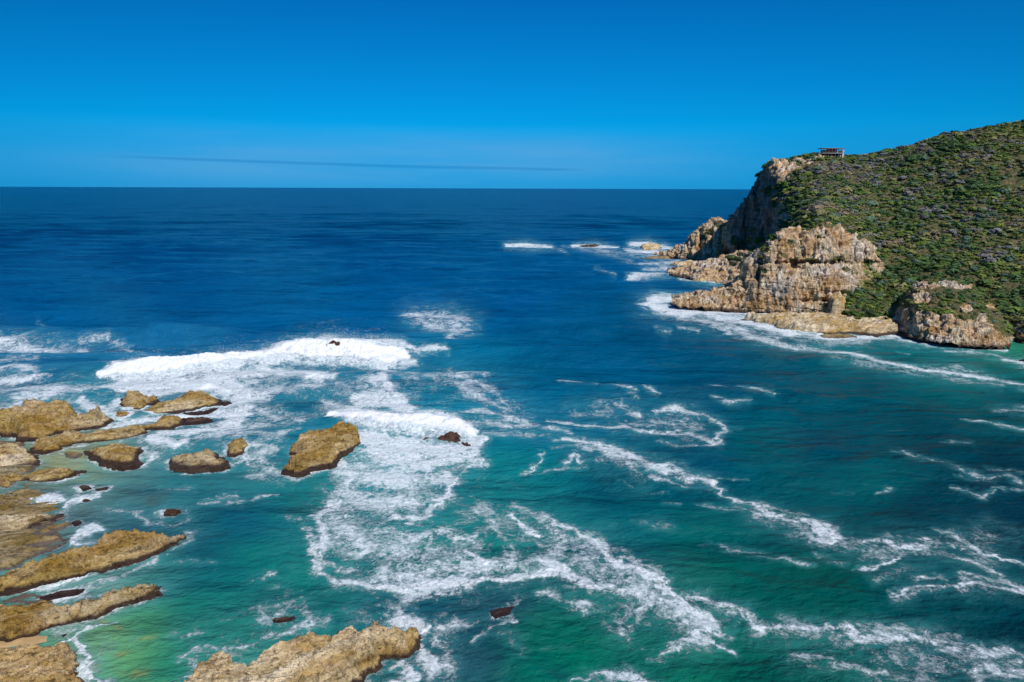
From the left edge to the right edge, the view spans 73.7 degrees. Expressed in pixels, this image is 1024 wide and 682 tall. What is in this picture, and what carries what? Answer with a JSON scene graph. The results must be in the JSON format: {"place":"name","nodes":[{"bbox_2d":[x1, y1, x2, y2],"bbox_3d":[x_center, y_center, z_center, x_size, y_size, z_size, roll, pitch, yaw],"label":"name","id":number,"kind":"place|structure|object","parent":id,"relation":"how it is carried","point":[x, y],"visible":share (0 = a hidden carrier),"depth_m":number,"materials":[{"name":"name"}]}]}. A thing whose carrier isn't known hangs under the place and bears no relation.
{"place":"outdoors","nodes":[
{"label":"outdoors","id":0,"kind":"place"},
{"bbox_2d":[0,636,47,647],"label":"beach","id":1,"kind":"structure","parent":0,"point":[29,640],"depth_m":76.57,"materials":[{"name":"beige sand"}]},
{"bbox_2d":[0,187,1023,681],"bbox_3d":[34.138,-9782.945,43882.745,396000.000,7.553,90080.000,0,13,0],"label":"sea","id":2,"kind":"structure","parent":0,"point":[642,479],"depth_m":134.73,"materials":[{"name":"liquid"}]},
{"bbox_2d":[0,494,26,512],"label":"shore rock","id":3,"kind":"object","parent":2,"relation":"in","point":[8,502],"visible":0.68,"depth_m":109.55,"materials":[{"name":"brown stone"}]},
{"bbox_2d":[0,442,40,465],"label":"shore rock","id":4,"kind":"object","parent":2,"relation":"in","point":[13,454],"visible":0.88,"depth_m":125.87,"materials":[{"name":"beige stone"}]},
{"bbox_2d":[2,593,52,605],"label":"tidal shelf","id":5,"kind":"object","parent":2,"relation":"in","point":[19,598],"visible":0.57,"depth_m":84.70,"materials":[{"name":"stone"}]},
{"bbox_2d":[0,512,58,532],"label":"shore rock","id":6,"kind":"object","parent":2,"relation":"in","point":[28,520],"visible":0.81,"depth_m":102.20,"materials":[{"name":"beige stone"}]},
{"bbox_2d":[0,542,65,555],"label":"shore rock","id":7,"kind":"object","parent":2,"relation":"in","point":[16,548],"visible":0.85,"depth_m":95.81,"materials":[{"name":"brown stone"}]},
{"bbox_2d":[0,441,70,569],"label":"tidal shelf","id":8,"kind":"object","parent":2,"relation":"in","point":[25,537],"visible":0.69,"depth_m":101.14,"materials":[{"name":"brown stone"}]},
{"bbox_2d":[0,641,84,681],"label":"shore rock","id":9,"kind":"object","parent":2,"relation":"in","point":[25,662],"visible":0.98,"depth_m":71.35,"materials":[{"name":"beige stone"}]},
{"bbox_2d":[0,467,86,487],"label":"shore rock","id":10,"kind":"object","parent":2,"relation":"in","point":[47,475],"visible":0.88,"depth_m":118.71,"materials":[{"name":"brown stone"}]},
{"bbox_2d":[36,522,71,534],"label":"shore rock","id":11,"kind":"object","parent":2,"relation":"in","point":[52,528],"visible":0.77,"depth_m":102.01,"materials":[{"name":"brown stone"}]},
{"bbox_2d":[0,398,113,442],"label":"shore rock","id":12,"kind":"object","parent":2,"relation":"in","point":[33,419],"visible":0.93,"depth_m":143.30,"materials":[{"name":"beige stone"}]},
{"bbox_2d":[39,588,84,600],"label":"wave washed rock","id":13,"kind":"object","parent":2,"relation":"in","point":[62,594],"visible":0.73,"depth_m":85.53,"materials":[{"name":"brown stone"}]},
{"bbox_2d":[65,451,82,458],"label":"shore rock","id":14,"kind":"object","parent":2,"relation":"in","point":[73,455],"visible":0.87,"depth_m":130.03,"materials":[{"name":"stone"}]},
{"bbox_2d":[71,520,82,526],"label":"shore rock","id":15,"kind":"object","parent":2,"relation":"in","point":[76,523],"visible":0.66,"depth_m":103.71,"materials":[{"name":"brown stone"}]},
{"bbox_2d":[0,583,162,642],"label":"shore rock","id":16,"kind":"object","parent":2,"relation":"in","point":[22,621],"visible":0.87,"depth_m":80.39,"materials":[{"name":"brown stone"}]},
{"bbox_2d":[79,485,91,490],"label":"wave washed rock","id":17,"kind":"object","parent":2,"relation":"in","point":[84,487],"visible":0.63,"depth_m":115.53,"materials":[{"name":"brown stone"}]},
{"bbox_2d":[0,528,186,596],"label":"shore rock","id":18,"kind":"object","parent":2,"relation":"in","point":[116,549],"visible":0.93,"depth_m":91.55,"materials":[{"name":"brown stone"}]},
{"bbox_2d":[95,487,108,490],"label":"wave washed rock","id":19,"kind":"object","parent":2,"relation":"in","point":[102,489],"visible":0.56,"depth_m":115.27,"materials":[{"name":"stone"}]},
{"bbox_2d":[29,415,183,454],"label":"shore rock","id":20,"kind":"object","parent":2,"relation":"in","point":[46,444],"visible":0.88,"depth_m":137.16,"materials":[{"name":"beige stone"}]},
{"bbox_2d":[83,443,143,471],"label":"shore rock","id":21,"kind":"object","parent":2,"relation":"in","point":[122,457],"visible":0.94,"depth_m":127.48,"materials":[{"name":"brown stone"}]},
{"bbox_2d":[116,411,129,416],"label":"shore rock","id":22,"kind":"object","parent":2,"relation":"in","point":[120,413],"visible":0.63,"depth_m":151.77,"materials":[{"name":"beige stone"}]},
{"bbox_2d":[119,390,159,409],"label":"shore rock","id":23,"kind":"object","parent":2,"relation":"in","point":[136,400],"visible":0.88,"depth_m":159.60,"materials":[{"name":"beige stone"}]},
{"bbox_2d":[163,509,181,515],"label":"wave washed rock","id":24,"kind":"object","parent":2,"relation":"in","point":[171,512],"visible":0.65,"depth_m":106.41,"materials":[{"name":"brown stone"}]},
{"bbox_2d":[144,390,222,413],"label":"shore rock","id":25,"kind":"object","parent":2,"relation":"in","point":[191,400],"visible":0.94,"depth_m":157.56,"materials":[{"name":"beige stone"}]},
{"bbox_2d":[183,417,213,425],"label":"shore rock","id":26,"kind":"object","parent":2,"relation":"in","point":[195,421],"visible":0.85,"depth_m":148.83,"materials":[{"name":"brown stone"}]},
{"bbox_2d":[169,448,230,473],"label":"shore rock","id":27,"kind":"object","parent":2,"relation":"in","point":[207,460],"visible":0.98,"depth_m":125.40,"materials":[{"name":"brown stone"}]},
{"bbox_2d":[183,407,219,414],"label":"shore rock","id":28,"kind":"object","parent":2,"relation":"in","point":[208,411],"visible":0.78,"depth_m":154.91,"materials":[{"name":"brown stone"}]},
{"bbox_2d":[221,401,231,405],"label":"shore rock","id":29,"kind":"object","parent":2,"relation":"in","point":[224,403],"visible":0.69,"depth_m":161.58,"materials":[{"name":"brown stone"}]},
{"bbox_2d":[227,438,247,457],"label":"shore rock","id":30,"kind":"object","parent":2,"relation":"in","point":[236,447],"visible":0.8,"depth_m":131.28,"materials":[{"name":"brown stone"}]},
{"bbox_2d":[272,616,294,622],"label":"wave washed rock","id":31,"kind":"object","parent":2,"relation":"in","point":[282,619],"visible":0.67,"depth_m":80.41,"materials":[{"name":"brown stone"}]},
{"bbox_2d":[184,620,421,681],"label":"shore rock","id":32,"kind":"object","parent":2,"relation":"in","point":[350,653],"visible":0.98,"depth_m":70.42,"materials":[{"name":"beige stone"}]},
{"bbox_2d":[281,421,360,477],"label":"shore rock","id":33,"kind":"object","parent":2,"relation":"in","point":[319,450],"visible":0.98,"depth_m":129.88,"materials":[{"name":"brown stone"}]},
{"bbox_2d":[326,340,339,345],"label":"wave washed rock","id":34,"kind":"object","parent":2,"relation":"in","point":[335,342],"visible":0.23,"depth_m":214.09,"materials":[{"name":"brown stone"}]},
{"bbox_2d":[120,240,666,633],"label":"sea spray","id":35,"kind":"object","parent":2,"relation":"on","point":[364,410],"visible":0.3,"depth_m":156.83,"materials":[{"name":"white liquid"}]},
{"bbox_2d":[423,431,470,445],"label":"wave washed rock","id":36,"kind":"object","parent":2,"relation":"in","point":[449,436],"visible":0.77,"depth_m":137.59,"materials":[{"name":"brown stone"}]},
{"bbox_2d":[490,606,513,618],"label":"wave washed rock","id":37,"kind":"object","parent":2,"relation":"in","point":[499,612],"visible":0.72,"depth_m":82.21,"materials":[{"name":"brown stone"}]},
{"bbox_2d":[580,244,599,246],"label":"cliff foot rock","id":38,"kind":"object","parent":2,"relation":"in","point":[591,245],"visible":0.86,"depth_m":601.67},
{"bbox_2d":[640,243,661,249],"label":"cliff foot rock","id":39,"kind":"object","parent":2,"relation":"in","point":[651,246],"visible":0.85,"depth_m":567.61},
{"bbox_2d":[643,255,669,258],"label":"cliff foot rock","id":40,"kind":"object","parent":2,"relation":"in","point":[658,257],"visible":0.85,"depth_m":496.81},
{"bbox_2d":[670,260,698,265],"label":"cliff foot rock","id":41,"kind":"object","parent":2,"relation":"in","point":[675,263],"visible":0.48,"depth_m":452.55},
{"bbox_2d":[690,276,721,280],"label":"cliff foot rock","id":42,"kind":"object","parent":2,"relation":"in","point":[698,279],"visible":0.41,"depth_m":374.45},
{"bbox_2d":[742,310,897,337],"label":"cliff foot rock","id":43,"kind":"object","parent":2,"relation":"in","point":[825,323],"visible":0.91,"depth_m":247.70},
{"bbox_2d":[819,333,856,338],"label":"cliff foot rock","id":44,"kind":"object","parent":2,"relation":"in","point":[834,335],"visible":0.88,"depth_m":236.50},
{"bbox_2d":[0,0,1023,188],"label":"sky","id":45,"kind":"structure","parent":0,"point":[535,94],"materials":[{"name":"blue"}]},
{"bbox_2d":[653,126,1023,348],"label":"headland","id":46,"kind":"structure","parent":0,"point":[815,276],"depth_m":289.48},
{"bbox_2d":[817,148,844,157],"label":"lookout building","id":47,"kind":"structure","parent":46,"relation":"on","point":[830,152],"depth_m":406.80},
{"bbox_2d":[825,291,846,313],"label":"cliff foot rock","id":48,"kind":"object","parent":46,"relation":"on","point":[836,302],"visible":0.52,"depth_m":271.51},
{"bbox_2d":[841,310,856,315],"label":"bush","id":49,"kind":"object","parent":46,"relation":"on","point":[844,312],"visible":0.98,"depth_m":264.90,"materials":[{"name":"green plant"}]},
{"bbox_2d":[700,119,1023,336],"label":"coastal scrub","id":50,"kind":"object","parent":46,"relation":"on","point":[846,199],"visible":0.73,"depth_m":324.89,"materials":[{"name":"green plant"}]}
]}

